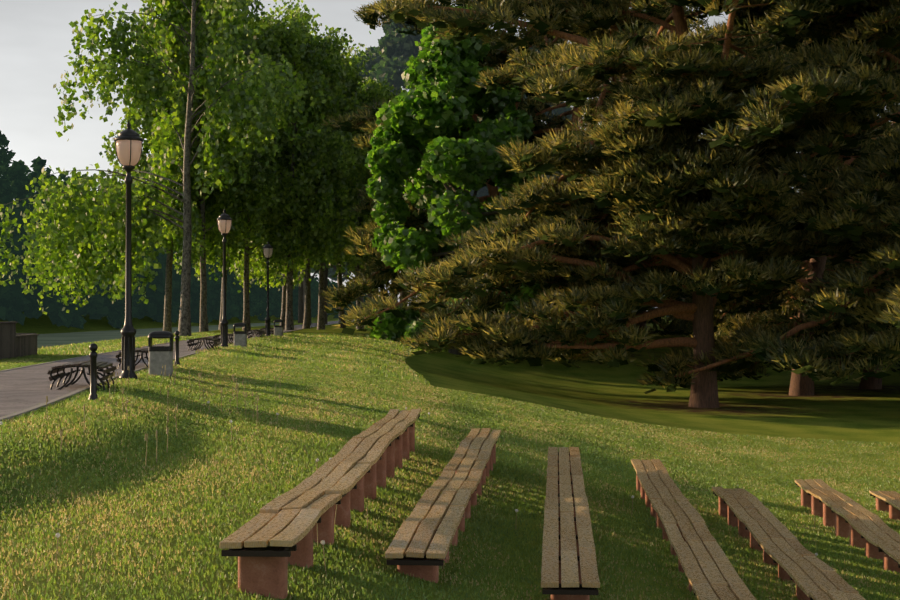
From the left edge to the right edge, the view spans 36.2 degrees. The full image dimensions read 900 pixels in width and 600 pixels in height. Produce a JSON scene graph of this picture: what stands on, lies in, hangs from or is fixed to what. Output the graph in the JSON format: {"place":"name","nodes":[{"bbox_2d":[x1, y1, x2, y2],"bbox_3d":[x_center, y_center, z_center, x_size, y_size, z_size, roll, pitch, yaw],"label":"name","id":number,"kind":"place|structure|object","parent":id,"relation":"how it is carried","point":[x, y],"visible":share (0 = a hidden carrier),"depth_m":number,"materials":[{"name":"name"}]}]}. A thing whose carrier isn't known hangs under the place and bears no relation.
{"place":"outdoors","nodes":[
{"label":"outdoors","id":0,"kind":"place"},
{"bbox_2d":[37,323,279,348],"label":"road","id":1,"kind":"structure","parent":0,"point":[52,339],"depth_m":274.48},
{"bbox_2d":[0,320,354,416],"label":"promenade path","id":2,"kind":"structure","parent":0,"point":[24,388],"depth_m":27.80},
{"bbox_2d":[50,365,114,389],"bbox_3d":[-6.682,1.404,25.065,1.005,0.494,1.700,0,-1,-8],"label":"bench frame","id":3,"kind":"object","parent":2,"relation":"on","point":[67,384],"visible":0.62,"depth_m":24.98,"materials":[{"name":"black metal"}]},
{"bbox_2d":[47,360,116,380],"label":"scroll bench slats","id":4,"kind":"object","parent":3,"relation":"on","point":[101,365],"visible":0.83,"depth_m":24.64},
{"bbox_2d":[117,351,148,368],"bbox_3d":[-7.612,1.485,33.998,1.166,0.494,1.791,0,-1,1],"label":"bench frame","id":5,"kind":"object","parent":2,"relation":"on","point":[137,355],"visible":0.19,"depth_m":33.18,"materials":[{"name":"black metal"}]},
{"bbox_2d":[116,348,148,361],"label":"scroll bench slats","id":6,"kind":"object","parent":5,"relation":"on","point":[140,350],"visible":0.27,"depth_m":33.11,"materials":[{"name":"brown wood"}]},
{"bbox_2d":[188,339,218,350],"bbox_3d":[-8.860,1.626,49.496,1.145,0.494,1.779,0,-1,1],"label":"bench frame","id":7,"kind":"object","parent":2,"relation":"on","point":[199,346],"visible":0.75,"depth_m":49.45,"materials":[{"name":"black metal"}]},
{"bbox_2d":[187,337,219,345],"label":"scroll bench slats","id":8,"kind":"object","parent":7,"relation":"on","point":[209,338],"visible":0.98,"depth_m":48.97,"materials":[{"name":"brown wood"}]},
{"bbox_2d":[214,335,233,343],"bbox_3d":[-9.488,1.707,58.493,1.132,0.493,1.772,0,-1,1],"label":"bench frame","id":9,"kind":"object","parent":2,"relation":"on","point":[228,339],"visible":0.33,"depth_m":57.68,"materials":[{"name":"black metal"}]},
{"bbox_2d":[247,330,264,337],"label":"bench frame","id":10,"kind":"object","parent":2,"relation":"on","point":[248,334],"visible":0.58,"depth_m":72.96,"materials":[{"name":"black metal"}]},
{"bbox_2d":[247,329,265,334],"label":"scroll bench slats","id":11,"kind":"object","parent":10,"relation":"on","point":[264,332],"visible":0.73,"depth_m":72.92,"materials":[{"name":"brown wood"}]},
{"bbox_2d":[328,272,363,309],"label":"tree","id":12,"kind":"object","parent":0,"point":[335,279],"depth_m":196.93,"materials":[{"name":"green plant"}]},
{"bbox_2d":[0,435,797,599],"bbox_3d":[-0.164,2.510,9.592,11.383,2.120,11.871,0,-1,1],"label":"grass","id":13,"kind":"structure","parent":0,"point":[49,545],"depth_m":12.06,"materials":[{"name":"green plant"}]},
{"bbox_2d":[0,0,892,307],"label":"sky","id":14,"kind":"structure","parent":0,"point":[36,36],"materials":[{"name":"white"}]},
{"bbox_2d":[0,294,899,599],"bbox_3d":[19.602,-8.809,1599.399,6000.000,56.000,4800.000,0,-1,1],"label":"terrain","id":15,"kind":"structure","parent":0,"point":[846,412],"depth_m":25.23,"materials":[{"name":"green plant"}]},
{"bbox_2d":[0,321,38,358],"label":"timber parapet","id":16,"kind":"structure","parent":15,"relation":"on","point":[13,344],"depth_m":42.07,"materials":[{"name":"wood"}]},
{"bbox_2d":[88,343,98,400],"bbox_3d":[-5.628,1.148,21.843,0.170,0.933,0.442,0,-1,1],"label":"bollard","id":17,"kind":"object","parent":15,"relation":"on","point":[93,355],"visible":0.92,"depth_m":21.66,"materials":[{"name":"black metal"}]},
{"bbox_2d":[113,120,143,378],"bbox_3d":[-6.704,-1.049,28.675,0.610,5.430,0.610,0,-1,1],"label":"lamp post","id":18,"kind":"object","parent":15,"relation":"on","point":[128,331],"visible":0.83,"depth_m":28.61,"materials":[{"name":"black metal"}]},
{"bbox_2d":[116,140,141,165],"bbox_3d":[-6.704,-3.059,28.694,0.524,0.540,0.524,0,-1,1],"label":"lamp shade","id":19,"kind":"object","parent":18,"relation":"attached to","point":[123,149],"visible":0.79,"depth_m":28.50,"materials":[{"name":"white glass"}]},
{"bbox_2d":[19,1,260,332],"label":"tree","id":20,"kind":"object","parent":15,"relation":"on","point":[110,158],"depth_m":99.14,"materials":[{"name":"green plant"}]},
{"bbox_2d":[149,351,172,376],"bbox_3d":[-6.453,1.381,30.687,0.532,0.635,0.532,0,-1,1],"label":"trash can","id":21,"kind":"object","parent":15,"relation":"on","point":[158,360],"visible":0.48,"depth_m":30.44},
{"bbox_2d":[148,331,173,350],"bbox_3d":[-6.453,0.911,30.692,0.574,0.455,0.574,0,-1,1],"label":"trash can lid","id":22,"kind":"object","parent":21,"relation":"on","point":[160,334],"visible":1,"depth_m":30.46,"materials":[{"name":"black metal"}]},
{"bbox_2d":[0,0,325,335],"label":"birch","id":23,"kind":"object","parent":15,"relation":"on","point":[252,103],"depth_m":76.99,"materials":[{"name":"green plant"}]},
{"bbox_2d":[0,321,352,420],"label":"kerb","id":24,"kind":"structure","parent":15,"relation":"on","point":[58,399],"depth_m":21.63,"materials":[{"name":"grey concrete"}]},
{"bbox_2d":[0,319,353,371],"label":"kerb","id":25,"kind":"structure","parent":15,"relation":"on","point":[82,356],"depth_m":38.38,"materials":[{"name":"grey concrete"}]},
{"bbox_2d":[175,331,179,364],"bbox_3d":[-7.212,1.277,36.490,0.170,0.933,0.443,0,-1,1],"label":"bollard","id":26,"kind":"object","parent":15,"relation":"on","point":[177,337],"visible":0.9,"depth_m":36.31,"materials":[{"name":"black metal"}]},
{"bbox_2d":[0,131,366,328],"bbox_3d":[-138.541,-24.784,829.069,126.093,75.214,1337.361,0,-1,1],"label":"trees","id":27,"kind":"object","parent":15,"relation":"on","point":[15,179],"visible":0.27,"depth_m":431.52,"materials":[{"name":"green plant"}]},
{"bbox_2d":[118,14,280,331],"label":"tree","id":28,"kind":"object","parent":15,"relation":"on","point":[215,199],"depth_m":100.30,"materials":[{"name":"green plant"}]},
{"bbox_2d":[173,233,269,329],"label":"tree","id":29,"kind":"object","parent":15,"relation":"on","point":[179,260],"depth_m":117.54,"materials":[{"name":"green plant"}]},
{"bbox_2d":[216,208,232,346],"bbox_3d":[-8.721,-0.827,53.147,0.610,5.430,0.610,0,-1,1],"label":"lamp post","id":30,"kind":"object","parent":15,"relation":"on","point":[224,321],"visible":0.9,"depth_m":53.08,"materials":[{"name":"black metal"}]},
{"bbox_2d":[218,220,230,232],"bbox_3d":[-8.721,-2.837,53.165,0.524,0.540,0.524,0,-1,1],"label":"lamp shade","id":31,"kind":"object","parent":30,"relation":"attached to","point":[223,225],"visible":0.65,"depth_m":52.97,"materials":[{"name":"white glass"}]},
{"bbox_2d":[234,334,246,346],"bbox_3d":[-8.412,1.600,55.152,0.524,0.635,0.524,0,-1,1],"label":"trash can","id":32,"kind":"object","parent":15,"relation":"on","point":[240,340],"visible":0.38,"depth_m":54.91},
{"bbox_2d":[233,323,246,333],"bbox_3d":[-8.412,1.130,55.156,0.566,0.455,0.566,0,-1,1],"label":"trash can lid","id":33,"kind":"object","parent":32,"relation":"on","point":[240,325],"visible":0.98,"depth_m":54.91,"materials":[{"name":"black metal"}]},
{"bbox_2d":[37,332,448,384],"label":"shoulder grass blades","id":34,"kind":"object","parent":15,"relation":"on","point":[345,350],"depth_m":58.32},
{"bbox_2d":[195,2,315,329],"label":"tree","id":35,"kind":"object","parent":15,"relation":"on","point":[281,246],"depth_m":104.11,"materials":[{"name":"green plant"}]},
{"bbox_2d":[262,242,273,335],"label":"lamp post","id":36,"kind":"object","parent":15,"relation":"on","point":[267,319],"visible":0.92,"depth_m":76.56,"materials":[{"name":"black metal"}]},
{"bbox_2d":[263,248,272,257],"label":"lamp shade","id":37,"kind":"object","parent":36,"relation":"attached to","point":[268,252],"visible":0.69,"depth_m":76.46,"materials":[{"name":"white glass"}]},
{"bbox_2d":[274,327,282,335],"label":"trash can","id":38,"kind":"object","parent":15,"relation":"on","point":[278,331],"visible":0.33,"depth_m":78.39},
{"bbox_2d":[274,319,282,326],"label":"trash can lid","id":39,"kind":"object","parent":38,"relation":"on","point":[278,320],"visible":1,"depth_m":78.40,"materials":[{"name":"black metal"}]},
{"bbox_2d":[218,0,373,329],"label":"tree","id":40,"kind":"object","parent":15,"relation":"on","point":[321,171],"depth_m":104.61,"materials":[{"name":"green plant"}]},
{"bbox_2d":[231,0,366,329],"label":"tree","id":41,"kind":"object","parent":15,"relation":"on","point":[325,45],"depth_m":108.33,"materials":[{"name":"green plant"}]},
{"bbox_2d":[273,264,335,322],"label":"tree","id":42,"kind":"object","parent":15,"relation":"on","point":[300,306],"depth_m":177.43,"materials":[{"name":"plant"}]},
{"bbox_2d":[302,37,324,325],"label":"tree","id":43,"kind":"object","parent":15,"relation":"on","point":[304,278],"depth_m":141.35,"materials":[{"name":"brown plant"}]},
{"bbox_2d":[270,56,362,328],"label":"tree","id":44,"kind":"object","parent":15,"relation":"on","point":[306,322],"depth_m":116.36,"materials":[{"name":"brown plant"}]},
{"bbox_2d":[295,258,354,323],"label":"tree","id":45,"kind":"object","parent":15,"relation":"on","point":[325,284],"depth_m":157.31,"materials":[{"name":"brown plant"}]},
{"bbox_2d":[279,7,375,329],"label":"tree","id":46,"kind":"object","parent":15,"relation":"on","point":[361,154],"depth_m":109.21,"materials":[{"name":"green plant"}]},
{"bbox_2d":[327,84,361,327],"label":"tree","id":47,"kind":"object","parent":15,"relation":"on","point":[339,280],"depth_m":121.35,"materials":[{"name":"green plant"}]},
{"bbox_2d":[294,31,421,328],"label":"tree","id":48,"kind":"object","parent":15,"relation":"on","point":[367,98],"depth_m":112.84,"materials":[{"name":"green plant"}]},
{"bbox_2d":[352,46,384,305],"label":"tree","id":49,"kind":"object","parent":15,"relation":"on","point":[378,59],"depth_m":147.53,"materials":[{"name":"green plant"}]},
{"bbox_2d":[324,56,425,322],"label":"tree","id":50,"kind":"object","parent":15,"relation":"on","point":[374,81],"depth_m":129.93,"materials":[{"name":"green plant"}]},
{"bbox_2d":[370,17,435,305],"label":"tree","id":51,"kind":"object","parent":15,"relation":"on","point":[396,49],"depth_m":125.43,"materials":[{"name":"green plant"}]},
{"bbox_2d":[324,186,486,317],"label":"pine","id":52,"kind":"object","parent":15,"relation":"on","point":[390,289],"depth_m":117.86,"materials":[{"name":"green plant"}]},
{"bbox_2d":[325,184,486,321],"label":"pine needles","id":53,"kind":"object","parent":52,"relation":"attached to","point":[385,294],"visible":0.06,"depth_m":118.97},
{"bbox_2d":[1,361,816,576],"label":"grass stalks","id":54,"kind":"object","parent":15,"relation":"on","point":[167,429],"depth_m":20.44,"materials":[{"name":"beige"}]},
{"bbox_2d":[0,401,817,555],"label":"dandelion clocks","id":55,"kind":"object","parent":15,"relation":"on","point":[57,535],"visible":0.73,"depth_m":16.16,"materials":[{"name":"white plant"}]},
{"bbox_2d":[363,5,549,354],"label":"maple tree","id":56,"kind":"object","parent":15,"relation":"on","point":[445,98],"depth_m":81.71,"materials":[{"name":"green plant"}]},
{"bbox_2d":[470,190,479,196],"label":"understorey tree","id":57,"kind":"object","parent":15,"relation":"on","point":[472,192],"depth_m":127.94,"materials":[{"name":"green plant"}]},
{"bbox_2d":[318,0,692,336],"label":"tree","id":58,"kind":"object","parent":15,"relation":"on","point":[679,325],"depth_m":91.05,"materials":[{"name":"green plant"}]},
{"bbox_2d":[328,0,692,336],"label":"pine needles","id":59,"kind":"object","parent":58,"relation":"attached to","point":[421,216],"visible":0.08,"depth_m":92.06,"materials":[{"name":"green plant"}]},
{"bbox_2d":[478,31,541,196],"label":"tree","id":60,"kind":"object","parent":15,"relation":"on","point":[482,193],"visible":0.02,"depth_m":133.64,"materials":[{"name":"green plant"}]},
{"bbox_2d":[513,172,562,189],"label":"understorey tree","id":61,"kind":"object","parent":15,"relation":"on","point":[554,176],"visible":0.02,"depth_m":121.51,"materials":[{"name":"green plant"}]},
{"bbox_2d":[398,0,692,337],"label":"tree","id":62,"kind":"object","parent":15,"relation":"on","point":[666,14],"depth_m":91.41,"materials":[{"name":"green plant"}]},
{"bbox_2d":[409,2,685,338],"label":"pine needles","id":63,"kind":"object","parent":62,"relation":"attached to","point":[530,107],"visible":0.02,"depth_m":91.81,"materials":[{"name":"green plant"}]},
{"bbox_2d":[524,43,571,177],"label":"tree","id":64,"kind":"object","parent":15,"relation":"on","point":[559,111],"depth_m":144.21,"materials":[{"name":"green plant"}]},
{"bbox_2d":[238,422,899,599],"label":"amphitheatre bench legs","id":65,"kind":"object","parent":15,"relation":"on","point":[265,576],"visible":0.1,"depth_m":15.22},
{"bbox_2d":[221,414,899,599],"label":"bench supports","id":66,"kind":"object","parent":65,"relation":"on","point":[272,551],"depth_m":11.38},
{"bbox_2d":[219,409,899,599],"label":"bench seats","id":67,"kind":"object","parent":66,"relation":"on","point":[290,518],"visible":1,"depth_m":14.96,"materials":[{"name":"brown wood"}]},
{"bbox_2d":[571,99,607,131],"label":"tree","id":68,"kind":"object","parent":15,"relation":"on","point":[580,119],"depth_m":170.60,"materials":[{"name":"green plant"}]},
{"bbox_2d":[332,0,899,407],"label":"pine","id":69,"kind":"object","parent":15,"relation":"on","point":[699,152],"depth_m":57.83,"materials":[{"name":"green plant"}]},
{"bbox_2d":[537,0,727,330],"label":"pine","id":70,"kind":"object","parent":15,"relation":"on","point":[597,99],"depth_m":104.76,"materials":[{"name":"green plant"}]},
{"bbox_2d":[562,3,696,300],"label":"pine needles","id":71,"kind":"object","parent":70,"relation":"attached to","point":[595,93],"depth_m":101.47,"materials":[{"name":"green plant"}]},
{"bbox_2d":[620,14,899,355],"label":"tree","id":72,"kind":"object","parent":15,"relation":"on","point":[696,23],"depth_m":85.09,"materials":[{"name":"green plant"}]},
{"bbox_2d":[631,21,899,323],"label":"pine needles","id":73,"kind":"object","parent":72,"relation":"attached to","point":[680,294],"depth_m":95.48,"materials":[{"name":"green plant"}]},
{"bbox_2d":[631,19,899,395],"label":"pine","id":74,"kind":"object","parent":15,"relation":"on","point":[759,317],"depth_m":67.84,"materials":[{"name":"green plant"}]},
{"bbox_2d":[635,4,898,388],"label":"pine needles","id":75,"kind":"object","parent":74,"relation":"attached to","point":[654,368],"visible":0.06,"depth_m":65.97,"materials":[{"name":"green plant"}]},
{"bbox_2d":[636,0,899,393],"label":"pine","id":76,"kind":"object","parent":15,"relation":"on","point":[849,336],"depth_m":53.62,"materials":[{"name":"green plant"}]},
{"bbox_2d":[723,85,899,388],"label":"pine","id":77,"kind":"object","parent":15,"relation":"on","point":[754,367],"depth_m":75.49,"materials":[{"name":"green plant"}]},
{"bbox_2d":[733,94,898,379],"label":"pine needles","id":78,"kind":"object","parent":77,"relation":"attached to","point":[781,370],"depth_m":74.78,"materials":[{"name":"green plant"}]},
{"bbox_2d":[874,229,899,323],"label":"pine","id":79,"kind":"object","parent":15,"relation":"on","point":[889,316],"visible":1,"depth_m":43.56,"materials":[{"name":"green plant"}]},
{"bbox_2d":[891,321,899,328],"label":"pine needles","id":80,"kind":"object","parent":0,"point":[897,324],"visible":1,"depth_m":43.17,"materials":[{"name":"green plant"}]}
]}

